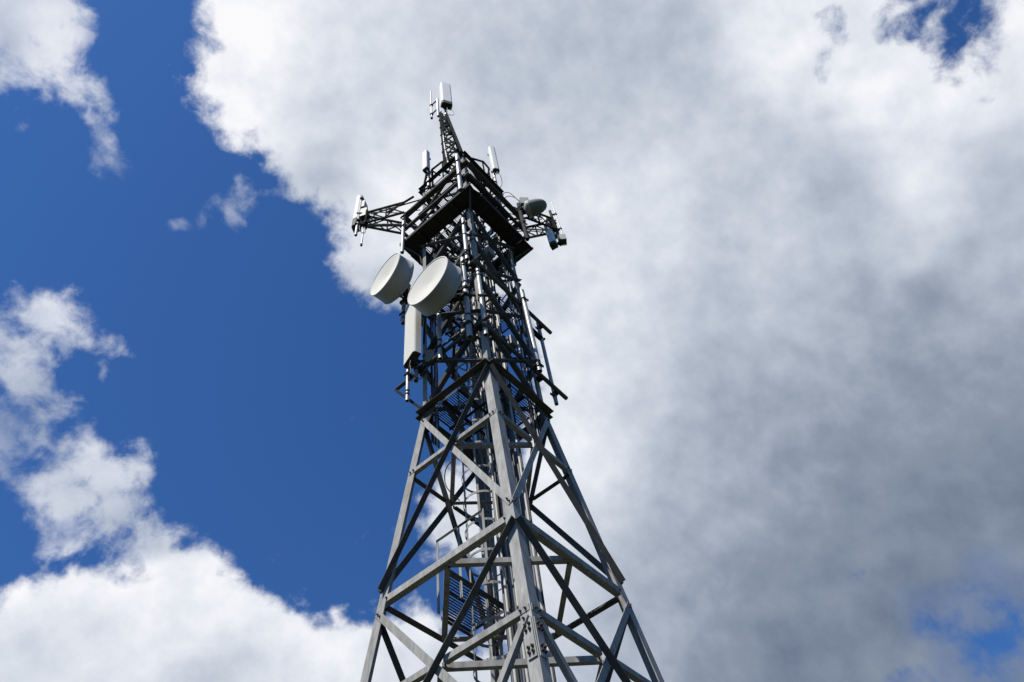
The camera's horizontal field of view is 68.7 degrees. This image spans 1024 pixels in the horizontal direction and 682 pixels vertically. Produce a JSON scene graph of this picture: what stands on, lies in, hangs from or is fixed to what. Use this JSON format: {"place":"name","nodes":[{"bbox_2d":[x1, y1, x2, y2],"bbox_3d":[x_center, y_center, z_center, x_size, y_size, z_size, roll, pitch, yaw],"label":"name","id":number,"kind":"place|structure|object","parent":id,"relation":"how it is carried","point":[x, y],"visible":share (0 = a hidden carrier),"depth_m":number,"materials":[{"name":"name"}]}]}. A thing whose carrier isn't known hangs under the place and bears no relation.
{"place":"outdoors","nodes":[
{"label":"outdoors","id":0,"kind":"place"},
{"bbox_2d":[0,0,1023,681],"label":"sky","id":1,"kind":"structure","parent":0,"point":[782,305],"materials":[{"name":"blue"}]},
{"label":"ground","id":2,"kind":"structure","parent":0,"visible":0},
{"bbox_2d":[360,111,663,681],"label":"lattice tower","id":3,"kind":"structure","parent":2,"relation":"on","point":[514,525],"depth_m":12.53,"materials":[{"name":"metal"}]},
{"bbox_2d":[354,196,364,236],"bbox_3d":[-4.344,-3.623,21.662,0.299,2.550,0.162,-3,-55,-5],"label":"mounting pole","id":4,"kind":"object","parent":3,"relation":"attached to","point":[361,224],"visible":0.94,"depth_m":21.12,"materials":[{"name":"metal"}]},
{"bbox_2d":[351,195,364,232],"bbox_3d":[-4.476,-3.726,21.929,0.266,2.170,0.307,-16,-55,4],"label":"panel antenna","id":5,"kind":"object","parent":4,"relation":"attached to","point":[356,209],"visible":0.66,"depth_m":21.66,"materials":[{"name":"grey plastic"}]},
{"bbox_2d":[361,200,367,208],"bbox_3d":[-4.428,-3.993,22.345,0.170,0.494,0.256,-16,-55,4],"label":"radio unit","id":6,"kind":"object","parent":4,"relation":"attached to","point":[364,204],"visible":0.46,"depth_m":22.26,"materials":[{"name":"paint"}]},
{"bbox_2d":[360,219,364,246],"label":"whip antenna","id":7,"kind":"object","parent":3,"relation":"attached to","point":[361,244],"visible":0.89,"depth_m":20.53,"materials":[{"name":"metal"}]},
{"bbox_2d":[360,207,369,220],"bbox_3d":[-4.280,-3.649,21.831,0.200,0.574,0.296,-16,-55,4],"label":"radio unit","id":8,"kind":"object","parent":3,"relation":"attached to","point":[362,215],"visible":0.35,"depth_m":21.62,"materials":[{"name":"paint"}]},
{"bbox_2d":[400,214,407,253],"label":"mounting pole","id":9,"kind":"object","parent":3,"relation":"attached to","point":[403,217],"visible":1,"depth_m":20.28,"materials":[{"name":"metal"}]},
{"bbox_2d":[399,288,410,324],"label":"mounting pole","id":10,"kind":"object","parent":3,"relation":"attached to","point":[402,314],"visible":0.44,"depth_m":17.51,"materials":[{"name":"metal"}]},
{"bbox_2d":[403,369,411,401],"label":"mounting pole","id":11,"kind":"object","parent":3,"relation":"attached to","point":[407,392],"visible":0.77,"depth_m":15.06,"materials":[{"name":"metal"}]},
{"bbox_2d":[412,358,420,382],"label":"mounting pole","id":12,"kind":"object","parent":3,"relation":"attached to","point":[416,367],"visible":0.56,"depth_m":15.21,"materials":[{"name":"metal"}]},
{"bbox_2d":[370,252,413,304],"bbox_3d":[-2.678,-1.280,17.809,1.245,1.398,1.085,-38,-59,18],"label":"microwave dish","id":13,"kind":"object","parent":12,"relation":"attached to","point":[392,280],"visible":0.98,"depth_m":17.43,"materials":[{"name":"paint"}]},
{"bbox_2d":[404,304,420,369],"bbox_3d":[-2.049,-0.166,16.009,0.354,2.370,0.483,25,-62,-22],"label":"panel antenna","id":14,"kind":"object","parent":12,"relation":"attached to","point":[412,345],"visible":0.81,"depth_m":15.59,"materials":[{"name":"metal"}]},
{"bbox_2d":[407,359,418,380],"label":"jumper cable","id":15,"kind":"object","parent":14,"relation":"hanging from","point":[408,372],"visible":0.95,"depth_m":14.83,"materials":[{"name":"black rubber"}]},
{"bbox_2d":[410,363,429,378],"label":"jumper cable","id":16,"kind":"object","parent":14,"relation":"hanging from","point":[416,377],"visible":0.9,"depth_m":14.90,"materials":[{"name":"black rubber"}]},
{"bbox_2d":[427,171,429,186],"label":"mounting pole","id":17,"kind":"object","parent":3,"relation":"attached to","point":[428,177],"visible":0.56,"depth_m":23.32,"materials":[{"name":"metal"}]},
{"bbox_2d":[422,150,430,173],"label":"panel antenna","id":18,"kind":"object","parent":17,"relation":"attached to","point":[426,158],"visible":0.92,"depth_m":24.05,"materials":[{"name":"grey plastic"}]},
{"bbox_2d":[367,223,492,357],"bbox_3d":[-1.498,2.624,12.789,3.168,20.894,0.221,1,-56,-7],"label":"feeder cable","id":19,"kind":"object","parent":3,"relation":"attached to","point":[396,225],"visible":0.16,"depth_m":21.09,"materials":[{"name":"black rubber"}]},
{"bbox_2d":[425,350,434,365],"bbox_3d":[-1.705,0.343,15.530,0.200,0.494,0.136,0,-56,-7],"label":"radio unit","id":20,"kind":"object","parent":3,"relation":"attached to","point":[429,355],"visible":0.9,"depth_m":15.47,"materials":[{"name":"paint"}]},
{"bbox_2d":[429,237,433,442],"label":"feeder cable","id":21,"kind":"object","parent":3,"relation":"attached to","point":[431,366],"visible":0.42,"depth_m":15.63,"materials":[{"name":"black rubber"}]},
{"bbox_2d":[430,236,434,444],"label":"feeder cable","id":22,"kind":"object","parent":3,"relation":"attached to","point":[432,366],"visible":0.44,"depth_m":15.29,"materials":[{"name":"black rubber"}]},
{"bbox_2d":[432,252,435,445],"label":"feeder cable","id":23,"kind":"object","parent":3,"relation":"attached to","point":[434,373],"visible":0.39,"depth_m":15.45,"materials":[{"name":"black rubber"}]},
{"bbox_2d":[433,236,437,446],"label":"feeder cable","id":24,"kind":"object","parent":3,"relation":"attached to","point":[435,372],"visible":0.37,"depth_m":15.56,"materials":[{"name":"black rubber"}]},
{"bbox_2d":[435,238,439,447],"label":"feeder cable","id":25,"kind":"object","parent":3,"relation":"attached to","point":[437,383],"visible":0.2,"depth_m":15.49,"materials":[{"name":"black rubber"}]},
{"bbox_2d":[436,98,438,117],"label":"mounting pole","id":26,"kind":"object","parent":3,"relation":"attached to","point":[437,102],"visible":1,"depth_m":28.33,"materials":[{"name":"grey metal"}]},
{"bbox_2d":[429,91,436,119],"bbox_3d":[-3.070,-9.318,29.270,0.331,3.400,0.102,-38,-59,18],"label":"whip antenna","id":27,"kind":"object","parent":26,"relation":"attached to","point":[431,113],"visible":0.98,"depth_m":29.09,"materials":[{"name":"metal"}]},
{"bbox_2d":[435,311,444,360],"bbox_3d":[-1.492,-0.129,15.534,0.152,1.740,0.182,-38,-59,18],"label":"mounting pole","id":28,"kind":"object","parent":3,"relation":"attached to","point":[440,348],"visible":0.94,"depth_m":15.33,"materials":[{"name":"metal"}]},
{"bbox_2d":[444,457,459,500],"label":"jumper cable","id":29,"kind":"object","parent":3,"relation":"hanging from","point":[445,482],"visible":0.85,"depth_m":13.23,"materials":[{"name":"black rubber"}]},
{"bbox_2d":[453,154,464,191],"bbox_3d":[-1.425,-4.547,20.234,0.184,2.420,0.214,-38,-59,18],"label":"mounting pole","id":30,"kind":"object","parent":3,"relation":"attached to","point":[460,176],"visible":1,"depth_m":19.99,"materials":[{"name":"metal"}]},
{"bbox_2d":[459,320,465,334],"bbox_3d":[-1.014,-0.206,15.928,0.228,0.460,0.180,-38,-59,18],"label":"junction box","id":31,"kind":"object","parent":3,"relation":"attached to","point":[462,329],"visible":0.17,"depth_m":15.87,"materials":[{"name":"paint"}]},
{"bbox_2d":[458,257,473,339],"bbox_3d":[-0.962,-0.965,15.839,0.180,3.200,0.210,-38,-59,18],"label":"mounting pole","id":32,"kind":"object","parent":3,"relation":"attached to","point":[468,324],"visible":0.98,"depth_m":15.37,"materials":[{"name":"metal"}]},
{"bbox_2d":[407,256,470,343],"bbox_3d":[-1.615,-0.907,15.898,1.659,1.260,0.963,-38,-59,18],"label":"microwave dish","id":33,"kind":"object","parent":32,"relation":"attached to","point":[434,289],"visible":0.98,"depth_m":15.44,"materials":[{"name":"paint"}]},
{"bbox_2d":[457,295,479,357],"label":"jumper cable","id":34,"kind":"object","parent":32,"relation":"hanging from","point":[471,339],"visible":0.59,"depth_m":14.93,"materials":[{"name":"black rubber"}]},
{"bbox_2d":[459,217,473,261],"bbox_3d":[-1.080,-2.408,17.838,0.160,2.130,0.270,-38,-59,18],"label":"mounting pole","id":35,"kind":"object","parent":3,"relation":"attached to","point":[468,256],"visible":1,"depth_m":17.65,"materials":[{"name":"metal"}]},
{"bbox_2d":[430,177,503,409],"bbox_3d":[-0.779,1.804,14.024,1.443,23.704,0.379,9,-57,-13],"label":"feeder cable","id":36,"kind":"object","parent":3,"relation":"attached to","point":[479,261],"visible":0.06,"depth_m":21.32,"materials":[{"name":"black rubber"}]},
{"bbox_2d":[420,330,517,680],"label":"feeder cable","id":37,"kind":"object","parent":3,"relation":"attached to","point":[436,351],"visible":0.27,"depth_m":15.04,"materials":[{"name":"black rubber"}]},
{"bbox_2d":[469,301,485,473],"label":"feeder cable","id":38,"kind":"object","parent":3,"relation":"attached to","point":[480,417],"visible":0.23,"depth_m":15.52,"materials":[{"name":"black rubber"}]},
{"bbox_2d":[467,272,487,475],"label":"feeder cable","id":39,"kind":"object","parent":3,"relation":"attached to","point":[479,393],"visible":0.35,"depth_m":16.34,"materials":[{"name":"black rubber"}]},
{"bbox_2d":[467,262,489,476],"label":"feeder cable","id":40,"kind":"object","parent":3,"relation":"attached to","point":[480,395],"visible":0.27,"depth_m":16.01,"materials":[{"name":"black rubber"}]},
{"bbox_2d":[476,267,487,336],"bbox_3d":[-0.633,-0.843,15.560,0.156,2.620,0.186,0,-56,-7],"label":"mounting pole","id":41,"kind":"object","parent":3,"relation":"attached to","point":[481,299],"visible":1,"depth_m":15.54,"materials":[{"name":"metal"}]},
{"bbox_2d":[447,304,521,681],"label":"feeder cable","id":42,"kind":"object","parent":3,"relation":"attached to","point":[505,553],"visible":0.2,"depth_m":11.63,"materials":[{"name":"black rubber"}]},
{"bbox_2d":[475,233,493,357],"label":"feeder cable","id":43,"kind":"object","parent":3,"relation":"attached to","point":[487,308],"visible":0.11,"depth_m":17.30,"materials":[{"name":"black rubber"}]},
{"bbox_2d":[442,113,533,578],"bbox_3d":[-0.598,-0.120,15.892,1.233,28.901,0.502,28,-63,-23],"label":"feeder cable","id":44,"kind":"object","parent":3,"relation":"attached to","point":[509,428],"visible":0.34,"depth_m":14.56,"materials":[{"name":"black rubber"}]},
{"bbox_2d":[463,211,513,681],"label":"feeder cable","id":45,"kind":"object","parent":3,"relation":"attached to","point":[502,583],"visible":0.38,"depth_m":12.22,"materials":[{"name":"black rubber"}]},
{"bbox_2d":[484,245,494,257],"bbox_3d":[-0.598,-2.220,19.105,0.228,0.360,0.260,-38,-59,18],"label":"junction box","id":46,"kind":"object","parent":3,"relation":"attached to","point":[489,251],"visible":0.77,"depth_m":19.02,"materials":[{"name":"paint"}]},
{"bbox_2d":[462,212,519,681],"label":"feeder cable","id":47,"kind":"object","parent":3,"relation":"attached to","point":[512,628],"visible":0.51,"depth_m":12.71,"materials":[{"name":"black rubber"}]},
{"bbox_2d":[459,301,522,681],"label":"feeder cable","id":48,"kind":"object","parent":3,"relation":"attached to","point":[511,588],"visible":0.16,"depth_m":11.70,"materials":[{"name":"black rubber"}]},
{"bbox_2d":[468,261,517,681],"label":"feeder cable","id":49,"kind":"object","parent":3,"relation":"attached to","point":[503,573],"visible":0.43,"depth_m":12.62,"materials":[{"name":"black rubber"}]},
{"bbox_2d":[483,178,503,408],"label":"feeder cable","id":50,"kind":"object","parent":3,"relation":"attached to","point":[490,231],"visible":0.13,"depth_m":20.24,"materials":[{"name":"black rubber"}]},
{"bbox_2d":[481,261,509,448],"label":"feeder cable","id":51,"kind":"object","parent":3,"relation":"attached to","point":[494,351],"visible":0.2,"depth_m":15.95,"materials":[{"name":"black rubber"}]},
{"bbox_2d":[476,224,516,486],"bbox_3d":[-0.098,1.999,13.323,0.227,22.002,0.101,-38,-59,18],"label":"feeder cable","id":52,"kind":"object","parent":3,"relation":"attached to","point":[501,387],"visible":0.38,"depth_m":14.35,"materials":[{"name":"black rubber"}]},
{"bbox_2d":[475,213,539,607],"bbox_3d":[-0.034,1.976,13.316,0.280,22.002,0.103,-14,-55,3],"label":"feeder cable","id":53,"kind":"object","parent":3,"relation":"attached to","point":[533,567],"visible":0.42,"depth_m":12.99,"materials":[{"name":"black rubber"}]},
{"bbox_2d":[507,334,517,349],"bbox_3d":[-0.023,0.067,16.479,0.228,0.360,0.200,-38,-59,18],"label":"junction box","id":54,"kind":"object","parent":3,"relation":"attached to","point":[512,342],"visible":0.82,"depth_m":16.40,"materials":[{"name":"paint"}]},
{"bbox_2d":[502,294,524,336],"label":"jumper cable","id":55,"kind":"object","parent":3,"relation":"attached to","point":[519,313],"visible":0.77,"depth_m":17.17,"materials":[{"name":"black rubber"}]},
{"bbox_2d":[502,502,525,681],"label":"feeder cable","id":56,"kind":"object","parent":3,"relation":"attached to","point":[521,653],"visible":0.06,"depth_m":11.18,"materials":[{"name":"black rubber"}]},
{"bbox_2d":[493,237,534,443],"bbox_3d":[-0.068,-0.537,17.821,0.184,9.030,0.126,-38,-59,18],"label":"feeder cable","id":57,"kind":"object","parent":3,"relation":"attached to","point":[517,347],"visible":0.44,"depth_m":16.68,"materials":[{"name":"black rubber"}]},
{"bbox_2d":[493,231,535,432],"bbox_3d":[-0.020,-0.612,17.832,0.147,9.125,0.075,-8,-55,-2],"label":"feeder cable","id":58,"kind":"object","parent":3,"relation":"attached to","point":[519,350],"visible":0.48,"depth_m":16.59,"materials":[{"name":"black rubber"}]},
{"bbox_2d":[484,228,546,250],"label":"feeder cable","id":59,"kind":"object","parent":3,"relation":"attached to","point":[527,229],"visible":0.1,"depth_m":21.63,"materials":[{"name":"black rubber"}]},
{"bbox_2d":[479,217,553,681],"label":"feeder cable","id":60,"kind":"object","parent":3,"relation":"attached to","point":[528,518],"visible":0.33,"depth_m":12.33,"materials":[{"name":"black rubber"}]},
{"bbox_2d":[497,235,537,435],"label":"feeder cable","id":61,"kind":"object","parent":3,"relation":"attached to","point":[521,353],"visible":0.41,"depth_m":16.18,"materials":[{"name":"black rubber"}]},
{"bbox_2d":[480,218,556,681],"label":"feeder cable","id":62,"kind":"object","parent":3,"relation":"attached to","point":[544,608],"visible":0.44,"depth_m":12.10,"materials":[{"name":"black rubber"}]},
{"bbox_2d":[498,237,539,435],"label":"feeder cable","id":63,"kind":"object","parent":3,"relation":"attached to","point":[524,355],"visible":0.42,"depth_m":16.18,"materials":[{"name":"black rubber"}]},
{"bbox_2d":[512,566,528,681],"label":"feeder cable","id":64,"kind":"object","parent":3,"relation":"attached to","point":[526,669],"visible":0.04,"depth_m":10.33,"materials":[{"name":"black rubber"}]},
{"bbox_2d":[499,237,542,441],"bbox_3d":[0.043,-0.824,17.916,0.124,9.488,0.205,-38,-59,18],"label":"feeder cable","id":65,"kind":"object","parent":3,"relation":"attached to","point":[525,353],"visible":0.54,"depth_m":16.26,"materials":[{"name":"black rubber"}]},
{"bbox_2d":[516,202,528,240],"bbox_3d":[0.290,-3.376,21.143,0.206,2.290,0.176,-38,-59,18],"label":"mounting pole","id":66,"kind":"object","parent":3,"relation":"attached to","point":[522,224],"visible":0.98,"depth_m":20.93,"materials":[{"name":"grey metal"}]},
{"bbox_2d":[516,199,546,217],"bbox_3d":[0.602,-3.860,21.719,0.796,0.510,0.582,-38,-59,18],"label":"microwave dish","id":67,"kind":"object","parent":66,"relation":"attached to","point":[531,208],"visible":0.98,"depth_m":21.54,"materials":[{"name":"paint"}]},
{"bbox_2d":[519,197,528,206],"bbox_3d":[0.366,-4.145,22.375,0.260,0.474,0.156,0,-56,-7],"label":"radio unit","id":68,"kind":"object","parent":3,"relation":"attached to","point":[522,200],"visible":0.56,"depth_m":22.33,"materials":[{"name":"paint"}]},
{"bbox_2d":[520,289,543,373],"bbox_3d":[0.383,-0.280,16.496,0.234,3.161,0.209,-38,-59,18],"label":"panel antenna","id":69,"kind":"object","parent":3,"relation":"attached to","point":[538,365],"visible":1,"depth_m":16.23,"materials":[{"name":"paint"}]},
{"bbox_2d":[519,295,529,372],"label":"jumper cable","id":70,"kind":"object","parent":69,"relation":"hanging from","point":[526,332],"visible":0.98,"depth_m":16.35,"materials":[{"name":"black rubber"}]},
{"bbox_2d":[533,322,558,405],"bbox_3d":[0.650,0.301,16.709,0.174,3.120,0.552,-38,-59,18],"label":"mounting pole","id":71,"kind":"object","parent":3,"relation":"attached to","point":[538,335],"visible":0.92,"depth_m":16.86,"materials":[{"name":"metal"}]},
{"bbox_2d":[542,217,563,250],"bbox_3d":[1.191,-3.128,21.739,0.413,1.870,0.250,-11,-55,1],"label":"panel antenna","id":72,"kind":"object","parent":3,"relation":"attached to","point":[551,238],"visible":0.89,"depth_m":21.33,"materials":[{"name":"grey plastic"}]},
{"bbox_2d":[549,210,559,240],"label":"mounting pole","id":73,"kind":"object","parent":3,"relation":"attached to","point":[557,233],"visible":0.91,"depth_m":21.82,"materials":[{"name":"grey metal"}]},
{"bbox_2d":[559,234,566,245],"bbox_3d":[1.460,-2.912,21.562,0.180,0.374,0.236,-8,-55,-1],"label":"radio unit","id":74,"kind":"object","parent":73,"relation":"attached to","point":[563,238],"visible":0.81,"depth_m":21.42,"materials":[{"name":"paint"}]},
{"bbox_2d":[551,202,562,233],"bbox_3d":[1.324,-3.633,22.475,0.166,2.420,0.085,-17,-55,5],"label":"whip antenna","id":75,"kind":"object","parent":3,"relation":"attached to","point":[555,214],"visible":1,"depth_m":22.55,"materials":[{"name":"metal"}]},
{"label":"pole","id":76,"kind":"object","parent":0,"visible":0},
{"bbox_2d":[439,82,452,109],"bbox_3d":[-2.603,-9.493,29.285,0.420,2.770,0.404,11,-58,-14],"label":"panel antenna","id":77,"kind":"object","parent":76,"relation":"attached to","point":[445,95],"visible":0.98,"depth_m":28.86,"materials":[{"name":"grey plastic"}]},
{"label":"pole","id":78,"kind":"object","parent":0,"visible":0},
{"bbox_2d":[487,146,499,173],"bbox_3d":[-0.643,-6.098,25.422,0.304,2.220,0.256,-38,-59,18],"label":"panel antenna","id":79,"kind":"object","parent":78,"relation":"attached to","point":[491,154],"visible":0.99,"depth_m":25.23,"materials":[{"name":"grey plastic"}]}
]}

